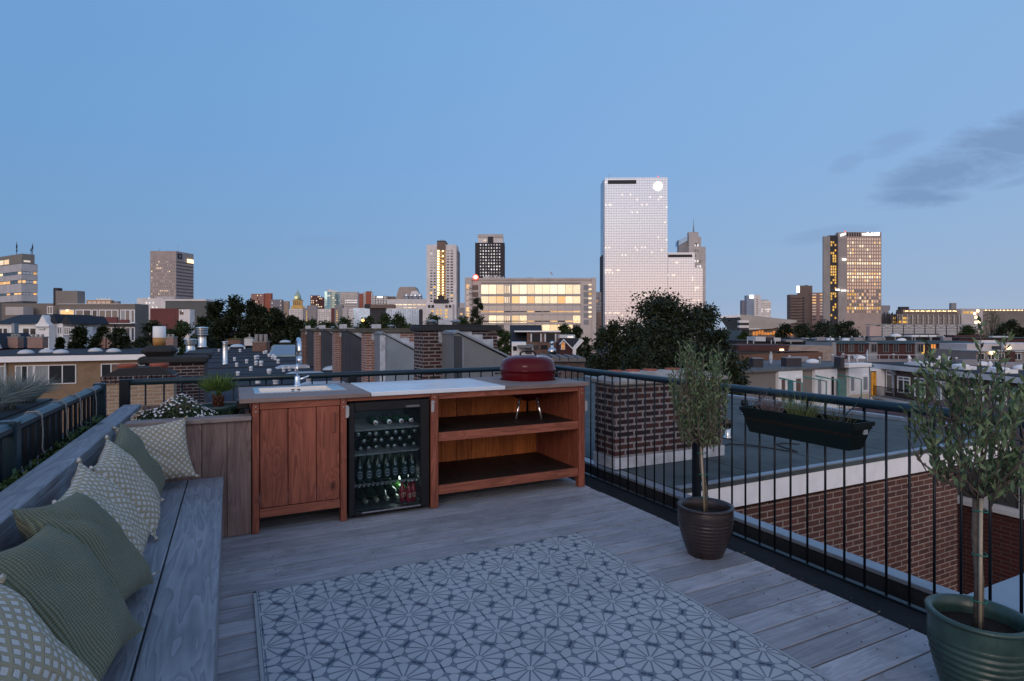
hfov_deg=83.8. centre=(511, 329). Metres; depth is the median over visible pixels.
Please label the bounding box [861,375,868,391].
window
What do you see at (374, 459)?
beer bottle
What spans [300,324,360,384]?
party chimney
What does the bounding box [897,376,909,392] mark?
window
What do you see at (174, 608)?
built in bench
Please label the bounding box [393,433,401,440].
beer bottle
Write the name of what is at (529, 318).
window
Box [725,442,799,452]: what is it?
black cable
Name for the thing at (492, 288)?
window
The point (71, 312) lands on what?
window
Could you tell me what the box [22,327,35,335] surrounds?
window
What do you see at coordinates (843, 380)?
open door
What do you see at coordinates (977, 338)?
roof terrace block
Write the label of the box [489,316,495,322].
window
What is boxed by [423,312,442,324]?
broadleaf tree
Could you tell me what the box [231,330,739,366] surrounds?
ground
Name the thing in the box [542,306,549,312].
window
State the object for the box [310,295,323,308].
maroon stepped tower
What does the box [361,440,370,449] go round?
beer bottle
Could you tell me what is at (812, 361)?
skylight dome
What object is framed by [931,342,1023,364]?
grey penthouses
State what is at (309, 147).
sky
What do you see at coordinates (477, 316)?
broadleaf tree
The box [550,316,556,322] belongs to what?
window
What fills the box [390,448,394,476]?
beer bottle
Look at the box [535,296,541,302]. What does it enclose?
window
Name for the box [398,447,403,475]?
beer bottle
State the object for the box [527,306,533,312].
window
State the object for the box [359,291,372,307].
twin red towers
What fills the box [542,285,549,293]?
window
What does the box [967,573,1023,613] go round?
stub wall
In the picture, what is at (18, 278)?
banded tower
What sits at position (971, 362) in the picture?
roof unit
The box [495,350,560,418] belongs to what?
kettle barbecue
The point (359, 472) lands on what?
beer bottle
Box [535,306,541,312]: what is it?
window
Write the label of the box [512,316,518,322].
window
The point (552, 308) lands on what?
window
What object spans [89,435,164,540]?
lattice cushion
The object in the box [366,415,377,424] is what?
beer bottle
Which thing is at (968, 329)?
broadleaf tree
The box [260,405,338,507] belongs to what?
door
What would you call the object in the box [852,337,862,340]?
roof unit
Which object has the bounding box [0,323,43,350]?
slate roof house
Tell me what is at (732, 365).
broadleaf tree
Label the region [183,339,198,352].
steel flue
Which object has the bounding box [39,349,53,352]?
roof dome
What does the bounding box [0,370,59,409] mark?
blue fescue
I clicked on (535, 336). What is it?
window
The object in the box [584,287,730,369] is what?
broadleaf tree
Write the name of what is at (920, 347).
window
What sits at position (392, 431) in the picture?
beer bottle
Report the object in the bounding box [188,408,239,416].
herb clump
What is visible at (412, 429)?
beer bottle
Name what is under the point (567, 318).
window
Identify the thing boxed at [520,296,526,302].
window
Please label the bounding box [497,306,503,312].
window
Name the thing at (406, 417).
beer bottle
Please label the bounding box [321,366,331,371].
skylight dome
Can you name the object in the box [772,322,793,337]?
broadleaf tree
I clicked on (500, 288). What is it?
window
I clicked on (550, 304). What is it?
lit office
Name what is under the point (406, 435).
beer bottle
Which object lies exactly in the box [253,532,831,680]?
patterned rug
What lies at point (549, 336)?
window
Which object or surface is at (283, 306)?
violet flats
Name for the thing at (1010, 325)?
broadleaf tree
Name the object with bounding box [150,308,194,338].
red shed
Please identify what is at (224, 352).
steel flue
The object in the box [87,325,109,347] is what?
broadleaf tree
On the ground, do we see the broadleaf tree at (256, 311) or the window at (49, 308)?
the broadleaf tree at (256, 311)
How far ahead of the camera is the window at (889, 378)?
54.41 m
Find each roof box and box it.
[748,357,763,366]
[780,357,801,366]
[834,356,843,367]
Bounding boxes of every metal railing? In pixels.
[0,383,105,483]
[119,367,557,420]
[555,365,1023,615]
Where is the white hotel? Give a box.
[740,295,770,332]
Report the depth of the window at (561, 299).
299.94 m
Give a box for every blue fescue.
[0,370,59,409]
[0,379,38,409]
[1,367,70,402]
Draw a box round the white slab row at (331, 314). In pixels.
[289,305,352,328]
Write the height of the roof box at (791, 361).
0.810 m
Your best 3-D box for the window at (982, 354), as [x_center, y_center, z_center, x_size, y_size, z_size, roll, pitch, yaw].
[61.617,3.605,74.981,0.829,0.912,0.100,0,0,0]
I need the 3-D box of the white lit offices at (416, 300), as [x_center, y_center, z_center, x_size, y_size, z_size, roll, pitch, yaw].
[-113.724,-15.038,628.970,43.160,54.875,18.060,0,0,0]
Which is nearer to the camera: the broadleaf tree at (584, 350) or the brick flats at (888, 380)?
the brick flats at (888, 380)
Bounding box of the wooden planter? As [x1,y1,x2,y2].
[124,401,251,537]
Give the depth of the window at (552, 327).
299.94 m
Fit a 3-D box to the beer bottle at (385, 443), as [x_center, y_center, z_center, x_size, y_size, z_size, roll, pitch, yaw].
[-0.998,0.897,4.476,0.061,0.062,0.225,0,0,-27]
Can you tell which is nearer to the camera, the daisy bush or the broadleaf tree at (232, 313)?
the daisy bush
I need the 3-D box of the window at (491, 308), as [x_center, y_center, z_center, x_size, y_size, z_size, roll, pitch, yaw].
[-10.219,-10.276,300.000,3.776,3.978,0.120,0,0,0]
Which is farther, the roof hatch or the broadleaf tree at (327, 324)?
the broadleaf tree at (327, 324)
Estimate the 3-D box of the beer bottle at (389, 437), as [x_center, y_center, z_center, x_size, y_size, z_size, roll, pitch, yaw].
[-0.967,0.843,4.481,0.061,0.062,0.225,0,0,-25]
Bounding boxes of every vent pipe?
[723,419,730,438]
[740,399,747,413]
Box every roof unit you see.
[792,356,808,361]
[815,337,824,340]
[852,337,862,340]
[868,337,878,340]
[940,337,951,340]
[957,359,977,365]
[992,362,1014,368]
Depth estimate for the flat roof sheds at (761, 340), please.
110.00 m
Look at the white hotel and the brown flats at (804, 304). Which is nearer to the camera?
the brown flats at (804, 304)
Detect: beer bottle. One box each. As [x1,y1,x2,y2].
[355,433,365,442]
[355,440,361,450]
[355,451,360,480]
[356,453,363,483]
[359,426,371,435]
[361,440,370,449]
[365,435,376,441]
[365,452,372,482]
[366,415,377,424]
[368,440,377,448]
[369,427,377,435]
[372,454,375,478]
[374,454,381,481]
[376,432,382,441]
[378,425,388,434]
[378,438,389,447]
[379,414,391,423]
[382,433,393,440]
[382,453,389,480]
[387,425,397,434]
[387,440,395,447]
[389,414,403,422]
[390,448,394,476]
[391,450,398,479]
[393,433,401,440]
[394,439,406,446]
[396,425,404,433]
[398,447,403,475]
[400,413,413,422]
[400,449,407,478]
[401,430,410,438]
[402,438,415,445]
[403,423,416,432]
[408,448,415,477]
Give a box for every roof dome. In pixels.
[17,349,34,353]
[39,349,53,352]
[53,349,68,353]
[88,348,102,351]
[106,348,120,351]
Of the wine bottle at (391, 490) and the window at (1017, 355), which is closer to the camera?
the wine bottle at (391, 490)
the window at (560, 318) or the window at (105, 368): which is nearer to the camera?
the window at (105, 368)
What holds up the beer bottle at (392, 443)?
in the drinks fridge
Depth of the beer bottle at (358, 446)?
4.34 m
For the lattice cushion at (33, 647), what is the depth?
1.23 m
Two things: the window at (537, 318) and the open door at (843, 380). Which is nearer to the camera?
the open door at (843, 380)
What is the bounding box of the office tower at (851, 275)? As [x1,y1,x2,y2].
[822,231,880,336]
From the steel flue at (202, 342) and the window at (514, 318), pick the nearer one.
the steel flue at (202, 342)
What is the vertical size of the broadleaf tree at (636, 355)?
11.856 m
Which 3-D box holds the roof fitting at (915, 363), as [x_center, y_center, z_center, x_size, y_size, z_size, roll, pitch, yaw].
[37.200,3.078,51.838,1.000,0.450,2.000,0,0,0]
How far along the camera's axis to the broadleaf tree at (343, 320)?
169.61 m
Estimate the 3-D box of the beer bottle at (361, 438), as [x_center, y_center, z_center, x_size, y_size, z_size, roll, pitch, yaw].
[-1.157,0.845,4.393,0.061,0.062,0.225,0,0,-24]
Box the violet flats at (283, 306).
[271,299,289,318]
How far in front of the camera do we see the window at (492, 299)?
299.94 m
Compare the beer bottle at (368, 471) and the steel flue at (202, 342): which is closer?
the beer bottle at (368, 471)
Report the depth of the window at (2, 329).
77.96 m
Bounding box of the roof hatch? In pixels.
[269,345,294,356]
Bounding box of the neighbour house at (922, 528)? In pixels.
[564,375,1011,590]
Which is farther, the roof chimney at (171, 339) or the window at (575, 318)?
the window at (575, 318)
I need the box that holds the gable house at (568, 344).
[556,335,583,355]
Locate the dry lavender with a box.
[751,387,792,411]
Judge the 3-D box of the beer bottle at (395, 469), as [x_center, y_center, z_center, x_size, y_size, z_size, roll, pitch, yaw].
[-0.907,1.050,4.429,0.061,0.225,0.062,0,0,-17]
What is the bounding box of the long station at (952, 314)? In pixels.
[881,303,1023,334]
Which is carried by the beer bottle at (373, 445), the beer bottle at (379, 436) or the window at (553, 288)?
the beer bottle at (379, 436)
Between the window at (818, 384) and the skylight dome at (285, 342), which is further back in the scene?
the skylight dome at (285, 342)
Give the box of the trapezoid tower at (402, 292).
[396,287,419,298]
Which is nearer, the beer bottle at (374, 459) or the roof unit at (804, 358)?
the beer bottle at (374, 459)
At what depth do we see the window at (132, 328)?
94.93 m
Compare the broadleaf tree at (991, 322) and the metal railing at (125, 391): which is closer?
the metal railing at (125, 391)
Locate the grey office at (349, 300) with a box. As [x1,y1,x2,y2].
[340,292,358,308]
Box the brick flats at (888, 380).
[864,362,1023,404]
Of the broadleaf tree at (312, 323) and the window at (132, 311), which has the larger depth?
the broadleaf tree at (312, 323)
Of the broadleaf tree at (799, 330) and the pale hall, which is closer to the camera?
the broadleaf tree at (799, 330)
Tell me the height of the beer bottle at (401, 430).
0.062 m
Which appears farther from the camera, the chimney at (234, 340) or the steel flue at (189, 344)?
the chimney at (234, 340)
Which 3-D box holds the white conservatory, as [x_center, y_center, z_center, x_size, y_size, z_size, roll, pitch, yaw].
[0.912,6.780,51.000,1.878,11.240,4.000,0,0,0]
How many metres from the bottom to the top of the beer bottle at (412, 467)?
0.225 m
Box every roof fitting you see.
[909,361,934,365]
[946,364,976,369]
[983,367,1017,372]
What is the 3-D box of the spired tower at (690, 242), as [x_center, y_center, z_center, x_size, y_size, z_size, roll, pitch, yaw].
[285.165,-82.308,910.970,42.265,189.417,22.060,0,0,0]
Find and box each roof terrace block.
[781,338,867,339]
[857,334,942,339]
[924,335,1023,342]
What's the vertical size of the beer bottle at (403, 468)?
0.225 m
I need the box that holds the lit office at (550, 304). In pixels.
[465,272,595,352]
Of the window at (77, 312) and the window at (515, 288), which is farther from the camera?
the window at (515, 288)
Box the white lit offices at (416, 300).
[387,291,426,324]
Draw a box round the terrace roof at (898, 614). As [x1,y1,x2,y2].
[259,475,926,635]
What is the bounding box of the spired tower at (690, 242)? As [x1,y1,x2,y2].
[676,218,705,307]
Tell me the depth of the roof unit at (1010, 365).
46.94 m
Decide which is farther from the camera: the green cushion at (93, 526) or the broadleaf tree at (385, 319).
the broadleaf tree at (385, 319)
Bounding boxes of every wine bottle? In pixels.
[355,481,367,504]
[361,480,378,502]
[370,479,389,501]
[380,481,400,499]
[389,477,406,495]
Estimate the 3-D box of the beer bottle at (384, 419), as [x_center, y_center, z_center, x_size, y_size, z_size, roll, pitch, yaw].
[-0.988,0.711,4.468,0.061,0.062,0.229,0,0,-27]
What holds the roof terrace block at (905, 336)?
on the ground
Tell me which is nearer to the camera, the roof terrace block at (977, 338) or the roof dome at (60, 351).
the roof dome at (60, 351)
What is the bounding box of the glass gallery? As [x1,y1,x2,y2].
[865,324,974,335]
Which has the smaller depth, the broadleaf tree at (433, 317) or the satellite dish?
the satellite dish
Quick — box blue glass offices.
[353,304,422,327]
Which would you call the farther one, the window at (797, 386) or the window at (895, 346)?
the window at (895, 346)
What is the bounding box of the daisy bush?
[129,393,217,420]
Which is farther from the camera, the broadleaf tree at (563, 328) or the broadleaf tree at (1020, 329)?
the broadleaf tree at (1020, 329)
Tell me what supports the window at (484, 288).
in the lit office at (550, 304)
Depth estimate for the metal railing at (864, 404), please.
3.53 m
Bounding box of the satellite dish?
[769,351,773,364]
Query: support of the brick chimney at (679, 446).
on the neighbour house at (922, 528)
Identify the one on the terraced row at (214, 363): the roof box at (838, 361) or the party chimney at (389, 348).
the party chimney at (389, 348)
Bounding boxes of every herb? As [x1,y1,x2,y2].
[775,389,829,417]
[816,405,862,422]
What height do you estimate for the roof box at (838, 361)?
0.960 m
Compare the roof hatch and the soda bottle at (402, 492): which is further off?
the roof hatch
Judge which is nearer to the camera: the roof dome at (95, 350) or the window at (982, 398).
the window at (982, 398)
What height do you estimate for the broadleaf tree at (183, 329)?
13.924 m
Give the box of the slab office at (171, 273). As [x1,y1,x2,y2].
[150,249,193,298]
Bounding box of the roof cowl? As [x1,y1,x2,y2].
[548,341,555,354]
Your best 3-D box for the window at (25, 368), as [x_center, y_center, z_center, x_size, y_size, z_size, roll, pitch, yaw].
[-40.721,3.980,47.703,1.242,1.900,0.100,0,0,-26]
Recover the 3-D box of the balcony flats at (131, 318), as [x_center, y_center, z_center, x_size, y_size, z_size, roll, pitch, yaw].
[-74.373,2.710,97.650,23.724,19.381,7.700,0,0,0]
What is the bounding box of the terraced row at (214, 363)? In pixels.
[21,348,331,472]
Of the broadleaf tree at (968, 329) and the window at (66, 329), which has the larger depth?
the broadleaf tree at (968, 329)
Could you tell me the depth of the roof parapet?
3.73 m
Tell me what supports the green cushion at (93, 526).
on the built in bench
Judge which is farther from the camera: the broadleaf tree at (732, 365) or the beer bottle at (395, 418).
the broadleaf tree at (732, 365)
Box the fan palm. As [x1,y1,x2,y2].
[192,370,240,414]
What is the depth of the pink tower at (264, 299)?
1303.00 m
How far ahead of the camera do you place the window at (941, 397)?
47.88 m
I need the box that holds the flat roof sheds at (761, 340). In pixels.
[719,337,805,351]
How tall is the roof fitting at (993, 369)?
0.450 m
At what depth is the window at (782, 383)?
47.45 m
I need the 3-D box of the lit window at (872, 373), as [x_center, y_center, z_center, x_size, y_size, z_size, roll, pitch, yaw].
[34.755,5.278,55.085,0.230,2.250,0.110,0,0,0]
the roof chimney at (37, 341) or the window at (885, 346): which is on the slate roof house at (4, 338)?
the roof chimney at (37, 341)
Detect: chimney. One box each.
[7,334,23,347]
[27,334,48,347]
[92,334,106,347]
[100,363,178,420]
[137,326,213,403]
[166,334,177,347]
[226,336,243,343]
[244,334,254,345]
[251,334,270,350]
[275,326,318,368]
[286,325,333,373]
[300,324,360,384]
[359,324,413,381]
[410,319,508,379]
[591,368,727,469]
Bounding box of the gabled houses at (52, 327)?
[0,314,108,348]
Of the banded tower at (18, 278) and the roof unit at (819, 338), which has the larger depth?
the banded tower at (18, 278)
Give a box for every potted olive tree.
[668,338,734,559]
[897,315,1023,680]
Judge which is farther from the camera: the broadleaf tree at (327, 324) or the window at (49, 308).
the broadleaf tree at (327, 324)
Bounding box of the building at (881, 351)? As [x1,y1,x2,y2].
[803,340,973,362]
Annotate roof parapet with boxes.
[585,457,964,609]
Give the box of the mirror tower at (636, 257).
[600,174,702,338]
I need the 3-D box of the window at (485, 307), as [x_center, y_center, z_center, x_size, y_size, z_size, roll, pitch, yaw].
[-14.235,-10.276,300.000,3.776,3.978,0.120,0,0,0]
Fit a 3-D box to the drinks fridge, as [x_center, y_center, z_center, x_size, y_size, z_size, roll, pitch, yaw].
[-1.056,0.969,4.585,0.611,0.861,0.639,0,0,-26]
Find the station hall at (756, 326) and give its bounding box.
[720,315,796,337]
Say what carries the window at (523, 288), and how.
in the lit office at (550, 304)
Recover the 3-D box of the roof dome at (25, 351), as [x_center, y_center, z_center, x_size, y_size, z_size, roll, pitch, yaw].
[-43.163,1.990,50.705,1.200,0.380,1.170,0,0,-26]
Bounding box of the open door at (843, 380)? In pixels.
[838,377,846,396]
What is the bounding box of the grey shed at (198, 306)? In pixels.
[162,299,213,349]
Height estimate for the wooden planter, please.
0.910 m
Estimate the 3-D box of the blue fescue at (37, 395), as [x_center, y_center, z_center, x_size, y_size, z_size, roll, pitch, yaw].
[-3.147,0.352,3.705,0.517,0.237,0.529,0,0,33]
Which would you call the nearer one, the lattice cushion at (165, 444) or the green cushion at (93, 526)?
the green cushion at (93, 526)
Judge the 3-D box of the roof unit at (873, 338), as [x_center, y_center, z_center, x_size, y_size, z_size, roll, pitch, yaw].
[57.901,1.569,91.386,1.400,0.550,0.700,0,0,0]
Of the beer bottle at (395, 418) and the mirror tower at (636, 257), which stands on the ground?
the mirror tower at (636, 257)
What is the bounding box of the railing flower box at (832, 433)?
[739,387,874,450]
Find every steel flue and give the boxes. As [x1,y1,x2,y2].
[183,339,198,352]
[196,327,208,347]
[221,341,228,364]
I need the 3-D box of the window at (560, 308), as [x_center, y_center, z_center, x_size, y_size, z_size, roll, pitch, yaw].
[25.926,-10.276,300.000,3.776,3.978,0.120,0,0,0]
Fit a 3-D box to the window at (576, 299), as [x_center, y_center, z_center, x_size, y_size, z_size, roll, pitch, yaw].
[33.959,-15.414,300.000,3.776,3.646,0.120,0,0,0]
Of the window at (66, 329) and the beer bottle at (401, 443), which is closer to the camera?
the beer bottle at (401, 443)
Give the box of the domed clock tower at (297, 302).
[291,290,304,308]
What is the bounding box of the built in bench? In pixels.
[0,404,222,680]
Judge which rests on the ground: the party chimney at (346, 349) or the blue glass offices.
the blue glass offices
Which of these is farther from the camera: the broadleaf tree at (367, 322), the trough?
the broadleaf tree at (367, 322)
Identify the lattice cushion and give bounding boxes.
[0,573,97,680]
[52,457,158,575]
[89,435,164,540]
[111,416,198,478]
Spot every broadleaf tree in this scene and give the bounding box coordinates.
[54,337,65,348]
[66,324,89,348]
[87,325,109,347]
[105,325,132,348]
[132,320,179,347]
[166,319,201,354]
[193,315,221,349]
[203,298,233,344]
[209,294,254,347]
[231,298,273,347]
[255,307,287,346]
[278,314,304,344]
[303,316,319,328]
[319,319,337,328]
[337,316,358,328]
[356,316,374,328]
[374,312,394,327]
[390,311,415,327]
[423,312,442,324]
[458,314,470,324]
[469,297,484,324]
[497,329,512,354]
[558,323,571,334]
[564,324,593,365]
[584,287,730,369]
[585,319,631,376]
[614,338,658,370]
[666,301,736,382]
[721,346,761,397]
[735,330,751,339]
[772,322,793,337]
[792,322,815,337]
[801,319,842,337]
[833,319,862,337]
[957,325,977,334]
[978,309,1003,335]
[985,319,1019,335]
[1013,326,1023,336]
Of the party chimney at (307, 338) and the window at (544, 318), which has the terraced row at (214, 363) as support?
the party chimney at (307, 338)
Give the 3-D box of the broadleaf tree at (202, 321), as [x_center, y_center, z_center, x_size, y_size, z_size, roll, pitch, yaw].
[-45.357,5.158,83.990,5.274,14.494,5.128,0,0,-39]
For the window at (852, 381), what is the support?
in the pale flats at (828, 378)
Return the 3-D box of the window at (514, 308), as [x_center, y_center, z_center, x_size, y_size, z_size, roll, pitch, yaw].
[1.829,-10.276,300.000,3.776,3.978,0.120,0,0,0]
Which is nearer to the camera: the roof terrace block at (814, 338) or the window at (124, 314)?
the window at (124, 314)
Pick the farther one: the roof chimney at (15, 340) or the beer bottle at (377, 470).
the roof chimney at (15, 340)
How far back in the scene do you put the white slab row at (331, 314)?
598.50 m
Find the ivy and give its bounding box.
[0,414,107,491]
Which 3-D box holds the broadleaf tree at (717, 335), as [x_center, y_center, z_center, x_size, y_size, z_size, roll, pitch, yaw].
[15.386,5.024,46.805,6.482,14.771,7.492,0,0,7]
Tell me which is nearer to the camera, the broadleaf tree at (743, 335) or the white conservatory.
the white conservatory
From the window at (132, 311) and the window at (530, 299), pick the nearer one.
the window at (132, 311)
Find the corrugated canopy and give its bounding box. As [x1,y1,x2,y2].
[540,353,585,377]
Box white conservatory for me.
[512,342,533,355]
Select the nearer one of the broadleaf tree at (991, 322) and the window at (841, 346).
the window at (841, 346)
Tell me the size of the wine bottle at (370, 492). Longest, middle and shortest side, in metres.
0.304 x 0.076 x 0.075 m
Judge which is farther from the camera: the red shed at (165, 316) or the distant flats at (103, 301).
the distant flats at (103, 301)
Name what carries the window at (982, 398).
in the brick flats at (888, 380)
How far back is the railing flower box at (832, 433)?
3.34 m
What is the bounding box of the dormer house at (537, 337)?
[510,325,560,355]
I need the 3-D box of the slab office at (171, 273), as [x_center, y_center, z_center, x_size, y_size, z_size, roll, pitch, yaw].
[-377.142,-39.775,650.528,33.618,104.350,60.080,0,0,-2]
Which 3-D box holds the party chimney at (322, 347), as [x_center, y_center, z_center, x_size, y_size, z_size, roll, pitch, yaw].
[-7.494,0.794,22.342,2.680,1.912,1.910,0,0,-26]
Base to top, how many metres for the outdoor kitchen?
1.331 m
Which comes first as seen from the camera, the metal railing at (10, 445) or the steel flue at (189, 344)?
the metal railing at (10, 445)
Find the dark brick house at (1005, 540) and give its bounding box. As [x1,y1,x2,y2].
[848,399,1023,594]
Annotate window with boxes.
[0,327,8,332]
[0,366,3,385]
[15,365,33,385]
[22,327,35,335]
[34,364,75,383]
[47,306,52,313]
[57,327,61,333]
[60,310,73,314]
[64,327,70,334]
[75,310,90,314]
[92,310,97,315]
[99,310,118,322]
[101,363,120,376]
[120,310,130,322]
[120,327,130,339]
[131,310,134,322]
[131,327,134,340]
[481,285,487,293]
[481,296,487,302]
[481,306,487,312]
[489,285,495,293]
[489,296,495,302]
[489,306,495,312]
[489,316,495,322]
[497,285,503,293]
[497,296,503,302]
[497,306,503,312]
[497,316,503,322]
[512,285,518,293]
[512,296,518,302]
[512,306,518,312]
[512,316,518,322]
[520,285,526,293]
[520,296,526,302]
[520,306,526,312]
[520,316,526,322]
[527,285,533,293]
[527,296,533,302]
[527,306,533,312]
[527,316,533,322]
[530,333,541,341]
[535,285,541,293]
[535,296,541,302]
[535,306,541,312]
[535,316,541,322]
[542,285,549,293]
[542,296,549,302]
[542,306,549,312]
[542,316,549,322]
[542,325,549,330]
[544,333,556,341]
[550,285,556,293]
[550,296,556,302]
[550,306,556,312]
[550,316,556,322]
[550,325,556,330]
[558,285,564,293]
[558,296,564,302]
[558,306,564,312]
[558,316,564,322]
[565,285,572,293]
[565,296,572,302]
[565,306,572,312]
[565,316,572,322]
[573,285,579,293]
[573,296,579,302]
[573,306,579,312]
[573,316,579,322]
[737,351,776,353]
[779,377,786,400]
[794,376,802,402]
[815,377,822,393]
[829,374,835,394]
[839,344,844,351]
[848,344,853,351]
[849,376,855,392]
[858,344,863,351]
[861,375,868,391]
[871,344,876,351]
[871,372,873,395]
[883,344,888,351]
[886,370,892,392]
[893,344,898,351]
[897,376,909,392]
[905,344,911,351]
[914,377,925,397]
[917,344,923,351]
[935,380,948,399]
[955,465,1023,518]
[968,386,983,401]
[978,353,984,359]
[987,353,994,359]
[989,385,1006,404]
[995,353,1004,359]
[1015,353,1020,359]
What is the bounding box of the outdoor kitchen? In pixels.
[236,337,588,533]
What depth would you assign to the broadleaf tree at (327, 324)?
169.88 m
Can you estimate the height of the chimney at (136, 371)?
1.130 m
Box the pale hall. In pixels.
[137,297,178,319]
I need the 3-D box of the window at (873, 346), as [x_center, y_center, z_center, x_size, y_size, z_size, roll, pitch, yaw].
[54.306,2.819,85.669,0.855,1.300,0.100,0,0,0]
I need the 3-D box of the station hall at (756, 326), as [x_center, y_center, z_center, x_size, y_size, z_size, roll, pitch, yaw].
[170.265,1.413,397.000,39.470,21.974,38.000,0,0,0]
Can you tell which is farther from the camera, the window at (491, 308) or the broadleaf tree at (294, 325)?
the window at (491, 308)
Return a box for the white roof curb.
[844,362,871,367]
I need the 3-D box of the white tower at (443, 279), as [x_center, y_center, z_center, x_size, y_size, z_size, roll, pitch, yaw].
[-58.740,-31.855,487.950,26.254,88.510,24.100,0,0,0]
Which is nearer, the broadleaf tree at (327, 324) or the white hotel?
the broadleaf tree at (327, 324)
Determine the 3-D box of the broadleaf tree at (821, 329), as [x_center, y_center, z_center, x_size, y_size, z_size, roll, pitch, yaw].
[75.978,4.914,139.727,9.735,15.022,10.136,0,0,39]
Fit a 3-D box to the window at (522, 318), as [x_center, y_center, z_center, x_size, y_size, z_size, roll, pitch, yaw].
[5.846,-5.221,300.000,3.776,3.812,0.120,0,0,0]
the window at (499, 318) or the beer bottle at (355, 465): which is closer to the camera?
the beer bottle at (355, 465)
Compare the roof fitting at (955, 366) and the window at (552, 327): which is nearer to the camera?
the roof fitting at (955, 366)
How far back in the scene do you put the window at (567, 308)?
299.94 m
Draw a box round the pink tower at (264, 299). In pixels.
[251,293,272,333]
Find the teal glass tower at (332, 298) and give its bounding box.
[325,289,339,308]
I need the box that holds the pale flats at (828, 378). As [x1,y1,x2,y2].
[722,360,873,408]
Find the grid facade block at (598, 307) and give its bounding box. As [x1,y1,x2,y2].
[596,292,600,345]
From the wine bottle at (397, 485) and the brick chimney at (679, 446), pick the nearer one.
the wine bottle at (397, 485)
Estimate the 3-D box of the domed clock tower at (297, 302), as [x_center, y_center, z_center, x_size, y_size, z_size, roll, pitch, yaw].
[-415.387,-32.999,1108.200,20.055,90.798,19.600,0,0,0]
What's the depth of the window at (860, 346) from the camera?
85.91 m
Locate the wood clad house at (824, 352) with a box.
[719,344,832,360]
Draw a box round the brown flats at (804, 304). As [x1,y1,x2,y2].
[787,285,821,336]
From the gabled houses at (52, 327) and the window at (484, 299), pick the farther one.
the window at (484, 299)
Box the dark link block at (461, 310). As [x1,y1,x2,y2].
[458,303,464,319]
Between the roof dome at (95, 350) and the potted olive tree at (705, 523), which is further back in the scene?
the roof dome at (95, 350)
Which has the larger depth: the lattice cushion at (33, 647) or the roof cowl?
the roof cowl
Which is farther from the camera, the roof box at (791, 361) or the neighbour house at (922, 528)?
the roof box at (791, 361)
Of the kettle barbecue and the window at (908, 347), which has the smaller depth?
the kettle barbecue
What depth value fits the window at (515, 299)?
299.94 m
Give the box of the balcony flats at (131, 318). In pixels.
[2,288,148,347]
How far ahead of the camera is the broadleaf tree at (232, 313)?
90.96 m
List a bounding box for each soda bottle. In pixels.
[399,481,404,500]
[406,480,411,501]
[411,479,416,500]
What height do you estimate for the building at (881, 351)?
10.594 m
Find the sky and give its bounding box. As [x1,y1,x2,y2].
[0,0,1023,329]
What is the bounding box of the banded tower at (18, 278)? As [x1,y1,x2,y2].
[0,242,37,320]
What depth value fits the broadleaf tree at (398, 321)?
169.80 m
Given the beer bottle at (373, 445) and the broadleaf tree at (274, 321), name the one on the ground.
the broadleaf tree at (274, 321)
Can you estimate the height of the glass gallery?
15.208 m
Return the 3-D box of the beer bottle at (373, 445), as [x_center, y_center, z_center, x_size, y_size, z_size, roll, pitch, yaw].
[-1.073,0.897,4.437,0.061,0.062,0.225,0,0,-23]
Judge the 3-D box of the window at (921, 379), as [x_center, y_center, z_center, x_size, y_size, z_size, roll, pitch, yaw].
[35.981,5.153,50.365,0.100,1.700,1.323,0,0,0]
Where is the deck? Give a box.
[217,477,938,680]
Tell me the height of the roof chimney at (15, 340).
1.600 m
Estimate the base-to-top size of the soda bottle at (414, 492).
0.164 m
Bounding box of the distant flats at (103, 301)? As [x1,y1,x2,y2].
[86,298,120,303]
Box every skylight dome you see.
[230,344,244,348]
[279,340,291,343]
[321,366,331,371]
[806,359,818,362]
[978,361,987,365]
[1011,365,1022,369]
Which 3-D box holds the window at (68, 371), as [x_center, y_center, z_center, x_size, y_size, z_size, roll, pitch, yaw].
[-38.862,3.855,48.617,2.858,1.650,0.100,0,0,-26]
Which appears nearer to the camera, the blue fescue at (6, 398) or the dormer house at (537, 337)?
the blue fescue at (6, 398)
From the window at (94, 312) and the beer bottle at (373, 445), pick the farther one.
the window at (94, 312)
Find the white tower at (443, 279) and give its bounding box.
[426,241,459,324]
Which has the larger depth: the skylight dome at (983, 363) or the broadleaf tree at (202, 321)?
the broadleaf tree at (202, 321)
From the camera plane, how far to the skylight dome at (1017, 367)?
46.33 m
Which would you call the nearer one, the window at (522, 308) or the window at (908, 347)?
the window at (908, 347)
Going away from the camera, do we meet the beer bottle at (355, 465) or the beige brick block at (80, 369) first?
the beer bottle at (355, 465)
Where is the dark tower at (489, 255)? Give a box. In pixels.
[475,234,504,277]
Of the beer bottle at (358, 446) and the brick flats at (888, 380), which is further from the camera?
the brick flats at (888, 380)
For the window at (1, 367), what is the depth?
47.04 m
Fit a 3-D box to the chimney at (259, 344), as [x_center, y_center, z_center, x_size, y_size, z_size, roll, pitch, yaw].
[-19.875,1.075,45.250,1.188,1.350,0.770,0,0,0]
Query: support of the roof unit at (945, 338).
on the building at (881, 351)
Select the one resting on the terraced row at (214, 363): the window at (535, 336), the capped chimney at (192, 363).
the capped chimney at (192, 363)
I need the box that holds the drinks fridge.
[347,397,428,516]
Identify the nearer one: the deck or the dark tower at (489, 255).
the deck
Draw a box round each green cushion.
[0,523,144,680]
[11,492,153,600]
[114,422,164,502]
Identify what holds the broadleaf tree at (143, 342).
on the ground
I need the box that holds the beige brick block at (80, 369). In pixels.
[0,347,178,432]

